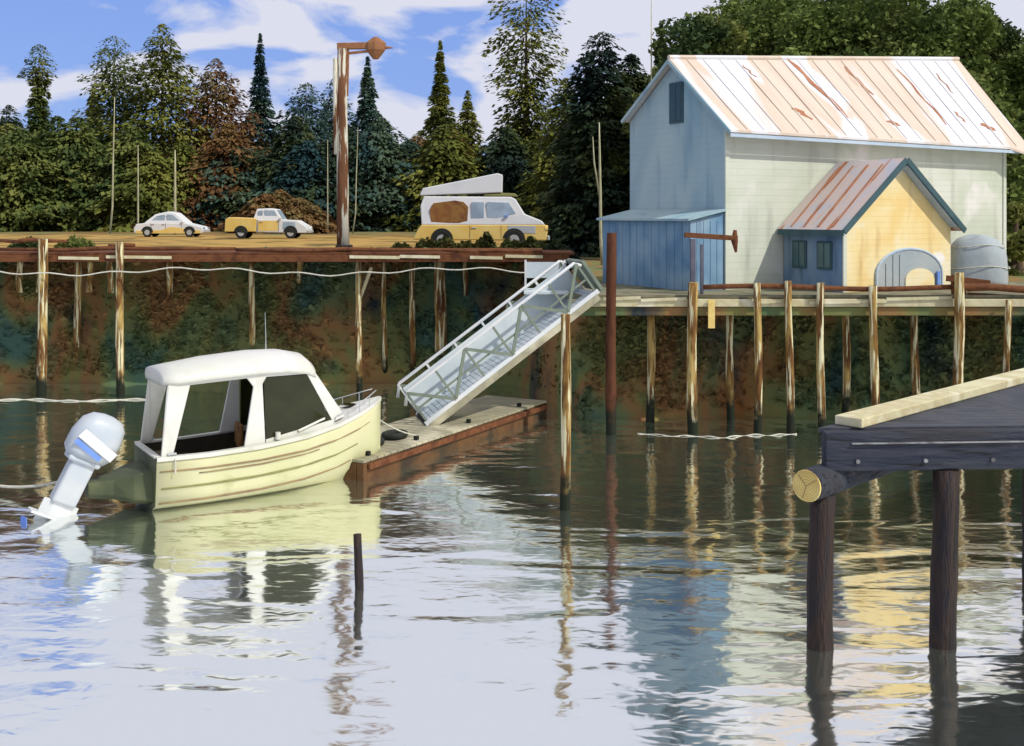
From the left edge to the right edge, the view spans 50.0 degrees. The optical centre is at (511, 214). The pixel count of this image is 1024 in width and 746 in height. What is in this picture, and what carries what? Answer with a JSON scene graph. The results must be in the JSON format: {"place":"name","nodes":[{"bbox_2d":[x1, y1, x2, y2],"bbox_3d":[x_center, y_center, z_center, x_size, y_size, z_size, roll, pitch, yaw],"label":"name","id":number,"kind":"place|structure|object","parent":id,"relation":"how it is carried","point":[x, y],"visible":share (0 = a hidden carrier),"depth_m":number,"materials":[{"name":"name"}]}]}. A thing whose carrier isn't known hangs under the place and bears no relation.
{"place":"outdoors","nodes":[
{"label":"outdoors","id":0,"kind":"place"},
{"bbox_2d":[0,234,503,247],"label":"gravel lot","id":1,"kind":"structure","parent":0,"point":[314,241],"depth_m":67.59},
{"bbox_2d":[6,236,37,247],"bbox_3d":[-22.871,1.352,52.089,2.037,0.750,1.248,0,0,0],"label":"shrub","id":2,"kind":"object","parent":1,"relation":"on","point":[27,245],"visible":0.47,"depth_m":51.67,"materials":[{"name":"green plant"}]},
{"bbox_2d":[53,234,94,247],"bbox_3d":[-20.789,1.302,51.939,1.975,0.823,1.299,0,0,0],"label":"shrub","id":3,"kind":"object","parent":1,"relation":"on","point":[74,242],"visible":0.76,"depth_m":51.85,"materials":[{"name":"green plant"}]},
{"bbox_2d":[134,211,209,236],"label":"parked car","id":4,"kind":"object","parent":1,"relation":"on","point":[155,225],"visible":1,"depth_m":78.12,"materials":[{"name":"white paint"}]},
{"bbox_2d":[225,208,312,237],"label":"pickup truck","id":5,"kind":"object","parent":1,"relation":"on","point":[272,220],"visible":1,"depth_m":73.09,"materials":[{"name":"yellow paint"}]},
{"bbox_2d":[413,173,549,241],"bbox_3d":[-1.413,-0.188,51.983,6.351,3.514,2.146,0,0,0],"label":"camper van","id":6,"kind":"object","parent":1,"relation":"on","point":[498,215],"visible":0.7,"depth_m":51.02,"materials":[{"name":"yellow paint"}]},
{"bbox_2d":[0,382,1023,745],"bbox_3d":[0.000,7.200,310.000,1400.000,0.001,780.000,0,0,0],"label":"water","id":7,"kind":"structure","parent":0,"point":[646,590],"depth_m":20.50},
{"bbox_2d":[0,398,144,400],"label":"floating line","id":8,"kind":"object","parent":7,"relation":"on","point":[72,400],"visible":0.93,"depth_m":42.69,"materials":[{"name":"fabric"}]},
{"bbox_2d":[20,319,380,522],"bbox_3d":[-7.696,5.293,28.170,9.456,5.387,2.442,0,0,-32],"label":"motor boat","id":9,"kind":"object","parent":7,"relation":"on","point":[297,426],"visible":0.9,"depth_m":27.78,"materials":[{"name":"beige plastic"}]},
{"bbox_2d":[0,465,101,487],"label":"mooring line","id":10,"kind":"object","parent":9,"relation":"attached to","point":[28,486],"visible":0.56,"depth_m":27.96,"materials":[{"name":"fabric"}]},
{"bbox_2d":[0,238,573,396],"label":"timber dock","id":11,"kind":"object","parent":7,"relation":"in","point":[42,255],"visible":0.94,"depth_m":43.93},
{"bbox_2d":[0,267,524,276],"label":"cable","id":12,"kind":"object","parent":11,"relation":"attached to","point":[264,272],"visible":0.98,"depth_m":43.26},
{"bbox_2d":[333,37,392,251],"bbox_3d":[-6.076,-2.879,44.800,2.431,8.761,0.633,0,0,0],"label":"lamp post","id":13,"kind":"object","parent":11,"relation":"on","point":[375,47],"visible":0.94,"depth_m":44.61,"materials":[{"name":"brown metal"}]},
{"bbox_2d":[353,533,363,589],"bbox_3d":[-2.963,7.280,21.200,0.211,2.249,0.274,0,0,0],"label":"stake","id":14,"kind":"object","parent":7,"relation":"in","point":[358,568],"visible":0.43,"depth_m":21.10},
{"bbox_2d":[343,395,547,481],"bbox_3d":[-2.424,6.875,34.973,2.610,0.890,10.942,0,0,29],"label":"mooring float","id":15,"kind":"object","parent":7,"relation":"on","point":[477,419],"visible":0.63,"depth_m":34.10,"materials":[{"name":"brown wood"}]},
{"bbox_2d":[396,258,603,425],"bbox_3d":[-0.438,4.135,35.975,7.436,1.545,1.720,-37,9,-12],"label":"gangway","id":16,"kind":"object","parent":15,"relation":"on","point":[484,357],"visible":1,"depth_m":35.95,"materials":[{"name":"grey metal"}]},
{"bbox_2d":[560,314,570,510],"bbox_3d":[1.301,5.410,26.806,0.269,5.985,0.310,0,0,-15],"label":"guide pile","id":17,"kind":"object","parent":7,"relation":"in","point":[565,485],"visible":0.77,"depth_m":26.70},
{"bbox_2d":[605,233,616,435],"bbox_3d":[3.249,4.495,35.991,0.380,7.814,0.404,0,0,0],"label":"mooring pile","id":18,"kind":"object","parent":7,"relation":"in","point":[610,356],"visible":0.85,"depth_m":35.87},
{"bbox_2d":[637,433,796,437],"bbox_3d":[6.734,7.188,35.752,5.242,0.086,0.658,0,0,0],"label":"floating line","id":19,"kind":"object","parent":7,"relation":"on","point":[719,437],"visible":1,"depth_m":35.74,"materials":[{"name":"fabric"}]},
{"bbox_2d":[567,272,1023,433],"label":"boathouse pier","id":20,"kind":"structure","parent":7,"relation":"in","point":[913,302],"depth_m":36.42,"materials":[{"name":"grey green plank"},{"name":"weathered timber"},{"name":"red brown timber"}]},
{"bbox_2d":[524,260,568,293],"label":"landing platform","id":21,"kind":"structure","parent":20,"relation":"on","point":[534,269],"depth_m":38.08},
{"bbox_2d":[684,230,737,293],"bbox_3d":[6.698,1.582,36.900,1.804,2.156,0.240,0,0,0],"label":"hoist post","id":22,"kind":"object","parent":20,"relation":"on","point":[733,237],"visible":0.84,"depth_m":36.81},
{"bbox_2d":[596,55,1023,290],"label":"boathouse","id":23,"kind":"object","parent":20,"relation":"on","point":[752,150],"visible":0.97,"depth_m":41.82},
{"bbox_2d":[669,81,683,123],"bbox_3d":[6.202,-4.240,41.496,0.090,1.550,0.860,0,0,-28],"label":"window","id":24,"kind":"structure","parent":23,"relation":"in","point":[676,90],"depth_m":41.42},
{"bbox_2d":[777,158,966,292],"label":"shed","id":25,"kind":"structure","parent":20,"relation":"on","point":[882,222],"depth_m":38.90,"materials":[{"name":"yellow siding"},{"name":"rusty corrugated metal"},{"name":"deep blue siding"}]},
{"bbox_2d":[792,240,806,267],"bbox_3d":[10.314,1.410,39.433,0.080,0.980,0.720,0,0,-28],"label":"window","id":26,"kind":"structure","parent":25,"relation":"in","point":[799,248],"depth_m":39.38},
{"bbox_2d":[817,241,831,269],"bbox_3d":[10.903,1.410,38.336,0.080,0.980,0.720,0,0,-28],"label":"window","id":27,"kind":"structure","parent":25,"relation":"in","point":[824,248],"depth_m":38.28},
{"bbox_2d":[875,247,942,286],"bbox_3d":[14.161,1.907,39.004,3.360,1.506,0.170,0,0,-28],"label":"door","id":28,"kind":"structure","parent":25,"relation":"in","point":[909,266],"depth_m":38.99,"materials":[{"name":"grey"}]},
{"bbox_2d":[951,234,1009,284],"bbox_3d":[17.219,1.710,40.600,2.302,2.000,1.840,0,0,0],"label":"covered heap","id":29,"kind":"object","parent":20,"relation":"on","point":[981,256],"visible":0.81,"depth_m":39.92,"materials":[{"name":"fabric"}]},
{"bbox_2d":[946,275,1022,298],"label":"board barrier","id":30,"kind":"object","parent":20,"relation":"on","point":[966,280],"visible":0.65,"depth_m":36.62,"materials":[{"name":"wood"}]},
{"bbox_2d":[792,368,1023,651],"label":"wharf","id":31,"kind":"structure","parent":7,"relation":"in","point":[946,434],"depth_m":18.25,"materials":[{"name":"brown wood"}]},
{"bbox_2d":[0,231,1023,419],"bbox_3d":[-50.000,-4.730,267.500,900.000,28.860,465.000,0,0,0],"label":"ground","id":32,"kind":"structure","parent":0,"point":[626,408],"depth_m":47.48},
{"bbox_2d":[0,105,27,131],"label":"conifer tree","id":33,"kind":"object","parent":32,"relation":"on","point":[9,111],"visible":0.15,"depth_m":127.74,"materials":[{"name":"green plant"}]},
{"bbox_2d":[0,123,42,231],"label":"conifer tree","id":34,"kind":"object","parent":32,"relation":"on","point":[4,131],"visible":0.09,"depth_m":110.65,"materials":[{"name":"green plant"}]},
{"bbox_2d":[16,44,57,144],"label":"conifer tree","id":35,"kind":"object","parent":32,"relation":"on","point":[37,120],"visible":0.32,"depth_m":123.50,"materials":[{"name":"green plant"}]},
{"bbox_2d":[0,128,92,231],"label":"conifer tree","id":36,"kind":"object","parent":32,"relation":"on","point":[13,158],"visible":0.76,"depth_m":106.24,"materials":[{"name":"green plant"}]},
{"bbox_2d":[1,115,95,230],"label":"conifer tree","id":37,"kind":"object","parent":32,"relation":"on","point":[42,135],"visible":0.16,"depth_m":110.38,"materials":[{"name":"green plant"}]},
{"bbox_2d":[6,117,118,231],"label":"conifer tree","id":38,"kind":"object","parent":32,"relation":"on","point":[88,137],"visible":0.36,"depth_m":109.12,"materials":[{"name":"green plant"}]},
{"bbox_2d":[24,142,129,231],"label":"conifer tree","id":39,"kind":"object","parent":32,"relation":"on","point":[69,217],"visible":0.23,"depth_m":107.45,"materials":[{"name":"green plant"}]},
{"bbox_2d":[83,85,104,147],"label":"conifer tree","id":40,"kind":"object","parent":32,"relation":"on","point":[90,106],"visible":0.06,"depth_m":125.64,"materials":[{"name":"green plant"}]},
{"bbox_2d":[109,97,114,232],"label":"bare trunk","id":41,"kind":"object","parent":32,"relation":"on","point":[111,216],"visible":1,"depth_m":94.95,"materials":[{"name":"grey plant"}]},
{"bbox_2d":[71,35,155,151],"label":"conifer tree","id":42,"kind":"object","parent":32,"relation":"on","point":[110,88],"visible":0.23,"depth_m":121.06,"materials":[{"name":"green plant"}]},
{"bbox_2d":[60,125,173,230],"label":"conifer tree","id":43,"kind":"object","parent":32,"relation":"on","point":[126,150],"visible":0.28,"depth_m":108.02,"materials":[{"name":"green plant"}]},
{"bbox_2d":[137,152,138,223],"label":"bare trunk","id":44,"kind":"object","parent":32,"relation":"on","point":[138,189],"visible":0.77,"depth_m":95.95,"materials":[{"name":"beige plant"}]},
{"bbox_2d":[86,155,195,228],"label":"conifer tree","id":45,"kind":"object","parent":32,"relation":"on","point":[97,216],"visible":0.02,"depth_m":106.62,"materials":[{"name":"green plant"}]},
{"bbox_2d":[84,150,202,231],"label":"conifer tree","id":46,"kind":"object","parent":32,"relation":"on","point":[146,174],"visible":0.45,"depth_m":105.71,"materials":[{"name":"green plant"}]},
{"bbox_2d":[92,24,219,168],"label":"conifer tree","id":47,"kind":"object","parent":32,"relation":"on","point":[146,95],"visible":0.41,"depth_m":116.74,"materials":[{"name":"green plant"}]},
{"bbox_2d":[118,142,224,226],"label":"conifer tree","id":48,"kind":"object","parent":32,"relation":"on","point":[183,151],"visible":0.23,"depth_m":108.03,"materials":[{"name":"green plant"}]},
{"bbox_2d":[173,150,176,233],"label":"bare trunk","id":49,"kind":"object","parent":32,"relation":"on","point":[175,209],"visible":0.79,"depth_m":89.92,"materials":[{"name":"beige plant"}]},
{"bbox_2d":[154,155,236,231],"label":"conifer tree","id":50,"kind":"object","parent":32,"relation":"on","point":[201,193],"visible":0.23,"depth_m":106.69,"materials":[{"name":"green plant"}]},
{"bbox_2d":[151,58,269,158],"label":"conifer tree","id":51,"kind":"object","parent":32,"relation":"on","point":[220,96],"visible":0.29,"depth_m":118.94,"materials":[{"name":"brown plant"}]},
{"bbox_2d":[170,122,261,231],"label":"conifer tree","id":52,"kind":"object","parent":32,"relation":"on","point":[208,146],"visible":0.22,"depth_m":109.44,"materials":[{"name":"brown plant"}]},
{"bbox_2d":[179,142,264,231],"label":"conifer tree","id":53,"kind":"object","parent":32,"relation":"on","point":[221,180],"visible":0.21,"depth_m":107.12,"materials":[{"name":"brown plant"}]},
{"bbox_2d":[192,156,289,231],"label":"conifer tree","id":54,"kind":"object","parent":32,"relation":"on","point":[230,205],"visible":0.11,"depth_m":106.73,"materials":[{"name":"brown plant"}]},
{"bbox_2d":[214,193,284,233],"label":"thicket","id":55,"kind":"object","parent":32,"relation":"on","point":[263,201],"visible":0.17,"depth_m":97.18,"materials":[{"name":"brown plant"}]},
{"bbox_2d":[241,33,282,154],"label":"conifer tree","id":56,"kind":"object","parent":32,"relation":"on","point":[259,91],"visible":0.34,"depth_m":125.53,"materials":[{"name":"green plant"}]},
{"bbox_2d":[234,115,331,208],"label":"conifer tree","id":57,"kind":"object","parent":32,"relation":"on","point":[292,136],"visible":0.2,"depth_m":109.07,"materials":[{"name":"green plant"}]},
{"bbox_2d":[271,189,295,209],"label":"thicket","id":58,"kind":"object","parent":32,"relation":"on","point":[281,195],"visible":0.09,"depth_m":99.48,"materials":[{"name":"brown plant"}]},
{"bbox_2d":[255,197,336,233],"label":"thicket","id":59,"kind":"object","parent":32,"relation":"on","point":[308,213],"visible":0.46,"depth_m":94.80,"materials":[{"name":"plant"}]},
{"bbox_2d":[270,82,332,150],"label":"conifer tree","id":60,"kind":"object","parent":32,"relation":"on","point":[316,132],"visible":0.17,"depth_m":123.40,"materials":[{"name":"green plant"}]},
{"bbox_2d":[237,140,369,231],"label":"conifer tree","id":61,"kind":"object","parent":32,"relation":"on","point":[300,160],"visible":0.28,"depth_m":105.75,"materials":[{"name":"green plant"}]},
{"bbox_2d":[319,79,353,140],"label":"conifer tree","id":62,"kind":"object","parent":32,"relation":"on","point":[329,104],"visible":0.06,"depth_m":129.58,"materials":[{"name":"green plant"}]},
{"bbox_2d":[284,140,392,230],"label":"conifer tree","id":63,"kind":"object","parent":32,"relation":"on","point":[333,160],"visible":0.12,"depth_m":105.75,"materials":[{"name":"green plant"}]},
{"bbox_2d":[308,125,400,231],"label":"conifer tree","id":64,"kind":"object","parent":32,"relation":"on","point":[352,134],"visible":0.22,"depth_m":107.18,"materials":[{"name":"green plant"}]},
{"bbox_2d":[352,133,357,233],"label":"bare trunk","id":65,"kind":"object","parent":32,"relation":"on","point":[355,187],"visible":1,"depth_m":93.97,"materials":[{"name":"beige plant"}]},
{"bbox_2d":[349,56,392,144],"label":"conifer tree","id":66,"kind":"object","parent":32,"relation":"on","point":[366,113],"visible":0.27,"depth_m":125.53,"materials":[{"name":"green plant"}]},
{"bbox_2d":[319,116,433,231],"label":"conifer tree","id":67,"kind":"object","parent":32,"relation":"on","point":[380,139],"visible":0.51,"depth_m":106.95,"materials":[{"name":"green plant"}]},
{"bbox_2d":[352,140,436,231],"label":"conifer tree","id":68,"kind":"object","parent":32,"relation":"on","point":[413,148],"visible":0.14,"depth_m":108.21,"materials":[{"name":"green plant"}]},
{"bbox_2d":[385,136,426,209],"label":"conifer tree","id":69,"kind":"object","parent":32,"relation":"on","point":[420,141],"visible":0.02,"depth_m":114.31,"materials":[{"name":"green plant"}]},
{"bbox_2d":[415,237,435,247],"bbox_3d":[-3.893,1.354,50.199,1.124,0.725,0.804,0,0,0],"label":"shrub","id":70,"kind":"object","parent":32,"relation":"on","point":[422,243],"visible":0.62,"depth_m":50.08,"materials":[{"name":"green plant"}]},
{"bbox_2d":[377,124,502,231],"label":"conifer tree","id":71,"kind":"object","parent":32,"relation":"on","point":[443,156],"visible":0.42,"depth_m":106.43,"materials":[{"name":"green plant"}]},
{"bbox_2d":[399,127,483,219],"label":"conifer tree","id":72,"kind":"object","parent":32,"relation":"on","point":[450,161],"visible":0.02,"depth_m":110.35,"materials":[{"name":"green plant"}]},
{"bbox_2d":[414,40,472,152],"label":"conifer tree","id":73,"kind":"object","parent":32,"relation":"on","point":[440,102],"visible":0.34,"depth_m":121.55,"materials":[{"name":"green plant"}]},
{"bbox_2d":[432,234,457,247],"bbox_3d":[-3.136,1.276,50.234,1.430,0.879,0.974,0,0,0],"label":"shrub","id":74,"kind":"object","parent":32,"relation":"on","point":[444,241],"visible":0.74,"depth_m":50.00,"materials":[{"name":"green plant"}]},
{"bbox_2d":[457,240,474,247],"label":"shrub","id":75,"kind":"object","parent":32,"relation":"on","point":[466,244],"visible":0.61,"depth_m":50.09,"materials":[{"name":"green plant"}]},
{"bbox_2d":[456,90,484,155],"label":"conifer tree","id":76,"kind":"object","parent":32,"relation":"on","point":[467,115],"visible":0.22,"depth_m":125.56,"materials":[{"name":"green plant"}]},
{"bbox_2d":[474,231,496,247],"bbox_3d":[-1.244,1.216,50.137,1.112,0.972,0.828,0,0,-17],"label":"shrub","id":77,"kind":"object","parent":32,"relation":"on","point":[486,240],"visible":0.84,"depth_m":50.04,"materials":[{"name":"green plant"}]},
{"bbox_2d":[453,126,542,218],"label":"conifer tree","id":78,"kind":"object","parent":32,"relation":"on","point":[515,156],"visible":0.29,"depth_m":106.75,"materials":[{"name":"green plant"}]},
{"bbox_2d":[499,237,522,247],"bbox_3d":[-0.020,1.354,50.215,1.250,0.693,0.844,0,0,0],"label":"shrub","id":79,"kind":"object","parent":32,"relation":"on","point":[507,243],"visible":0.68,"depth_m":50.04,"materials":[{"name":"green plant"}]},
{"bbox_2d":[0,246,1023,414],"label":"bank scrub","id":80,"kind":"object","parent":32,"relation":"on","point":[941,353],"visible":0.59,"depth_m":47.06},
{"bbox_2d":[481,0,571,191],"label":"conifer tree","id":81,"kind":"object","parent":32,"relation":"on","point":[528,96],"visible":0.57,"depth_m":111.55,"materials":[{"name":"green plant"}]},
{"bbox_2d":[519,235,541,247],"bbox_3d":[0.748,1.315,50.218,1.261,0.788,0.902,0,0,0],"label":"shrub","id":82,"kind":"object","parent":32,"relation":"on","point":[530,241],"visible":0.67,"depth_m":50.02,"materials":[{"name":"green plant"}]},
{"bbox_2d":[513,78,571,224],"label":"conifer tree","id":83,"kind":"object","parent":32,"relation":"on","point":[553,113],"visible":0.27,"depth_m":99.18,"materials":[{"name":"green plant"}]},
{"bbox_2d":[542,237,570,256],"bbox_3d":[1.788,1.524,47.520,1.607,1.198,1.077,0,0,0],"label":"shrub","id":84,"kind":"object","parent":32,"relation":"on","point":[555,245],"visible":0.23,"depth_m":47.36,"materials":[{"name":"green plant"}]},
{"bbox_2d":[539,92,583,242],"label":"conifer tree","id":85,"kind":"object","parent":32,"relation":"on","point":[560,153],"visible":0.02,"depth_m":83.90,"materials":[{"name":"green plant"}]},
{"bbox_2d":[533,31,634,257],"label":"conifer tree","id":86,"kind":"object","parent":32,"relation":"on","point":[576,230],"visible":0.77,"depth_m":76.56,"materials":[{"name":"green plant"}]},
{"bbox_2d":[593,122,602,264],"bbox_3d":[4.878,-1.191,62.000,0.660,8.074,0.195,0,0,0],"label":"bare trunk","id":87,"kind":"object","parent":32,"relation":"on","point":[599,187],"visible":0.97,"depth_m":61.95,"materials":[{"name":"beige plant"}]},
{"bbox_2d":[565,53,650,255],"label":"conifer tree","id":88,"kind":"object","parent":32,"relation":"on","point":[640,82],"visible":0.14,"depth_m":78.89,"materials":[{"name":"green plant"}]},
{"bbox_2d":[601,91,640,179],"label":"broadleaf tree","id":89,"kind":"object","parent":32,"relation":"on","point":[626,130],"visible":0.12,"depth_m":76.82,"materials":[{"name":"green plant"}]},
{"bbox_2d":[648,7,748,69],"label":"broadleaf tree","id":90,"kind":"object","parent":32,"relation":"on","point":[702,33],"visible":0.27,"depth_m":70.50,"materials":[{"name":"green leaves"},{"name":"bark"}]},
{"bbox_2d":[720,0,789,55],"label":"broadleaf tree","id":91,"kind":"object","parent":32,"relation":"on","point":[753,24],"visible":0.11,"depth_m":78.98,"materials":[{"name":"green plant"}]},
{"bbox_2d":[700,0,852,54],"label":"broadleaf tree","id":92,"kind":"object","parent":32,"relation":"on","point":[733,6],"visible":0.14,"depth_m":85.82,"materials":[{"name":"green plant"}]},
{"bbox_2d":[772,45,812,55],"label":"broadleaf tree","id":93,"kind":"object","parent":32,"relation":"on","point":[792,51],"depth_m":68.14,"materials":[{"name":"green plant"}]},
{"bbox_2d":[771,0,917,55],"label":"broadleaf tree","id":94,"kind":"object","parent":32,"relation":"on","point":[805,30],"visible":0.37,"depth_m":75.54,"materials":[{"name":"green plant"}]},
{"bbox_2d":[827,47,891,55],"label":"broadleaf tree","id":95,"kind":"object","parent":32,"relation":"on","point":[865,53],"depth_m":66.47,"materials":[{"name":"green plant"}]},
{"bbox_2d":[816,0,930,47],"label":"broadleaf tree","id":96,"kind":"object","parent":32,"relation":"on","point":[863,1],"visible":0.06,"depth_m":84.80,"materials":[{"name":"green plant"}]},
{"bbox_2d":[826,0,1000,63],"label":"broadleaf tree","id":97,"kind":"object","parent":32,"relation":"on","point":[929,40],"visible":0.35,"depth_m":74.49,"materials":[{"name":"green plant"}]},
{"bbox_2d":[931,0,1006,60],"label":"broadleaf tree","id":98,"kind":"object","parent":32,"relation":"on","point":[966,4],"visible":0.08,"depth_m":82.30,"materials":[{"name":"green plant"}]},
{"bbox_2d":[967,70,1001,103],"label":"broadleaf tree","id":99,"kind":"object","parent":32,"relation":"on","point":[985,87],"depth_m":66.01,"materials":[{"name":"green plant"}]},
{"bbox_2d":[959,54,1023,119],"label":"broadleaf tree","id":100,"kind":"object","parent":32,"relation":"on","point":[993,71],"visible":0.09,"depth_m":73.20,"materials":[{"name":"green plant"}]},
{"bbox_2d":[972,75,1023,139],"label":"broadleaf tree","id":101,"kind":"object","parent":32,"relation":"on","point":[1004,113],"visible":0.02,"depth_m":66.52,"materials":[{"name":"green plant"}]},
{"bbox_2d":[978,19,1023,89],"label":"broadleaf tree","id":102,"kind":"object","parent":32,"relation":"on","point":[1013,40],"visible":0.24,"depth_m":87.84,"materials":[{"name":"green plant"}]},
{"bbox_2d":[996,44,1023,108],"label":"broadleaf tree","id":103,"kind":"object","parent":32,"relation":"on","point":[1014,65],"visible":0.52,"depth_m":83.99,"materials":[{"name":"green plant"}]},
{"bbox_2d":[1006,200,1023,275],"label":"broadleaf tree","id":104,"kind":"object","parent":32,"relation":"on","point":[1014,234],"visible":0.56,"depth_m":51.70,"materials":[{"name":"green plant"}]},
{"bbox_2d":[1006,164,1023,229],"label":"broadleaf tree","id":105,"kind":"object","parent":32,"relation":"on","point":[1014,184],"visible":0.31,"depth_m":59.66,"materials":[{"name":"green plant"}]},
{"bbox_2d":[1006,122,1023,172],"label":"broadleaf tree","id":106,"kind":"object","parent":32,"relation":"on","point":[1020,131],"visible":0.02,"depth_m":63.59,"materials":[{"name":"green plant"}]},
{"bbox_2d":[0,0,1023,154],"label":"sky","id":107,"kind":"structure","parent":0,"point":[300,38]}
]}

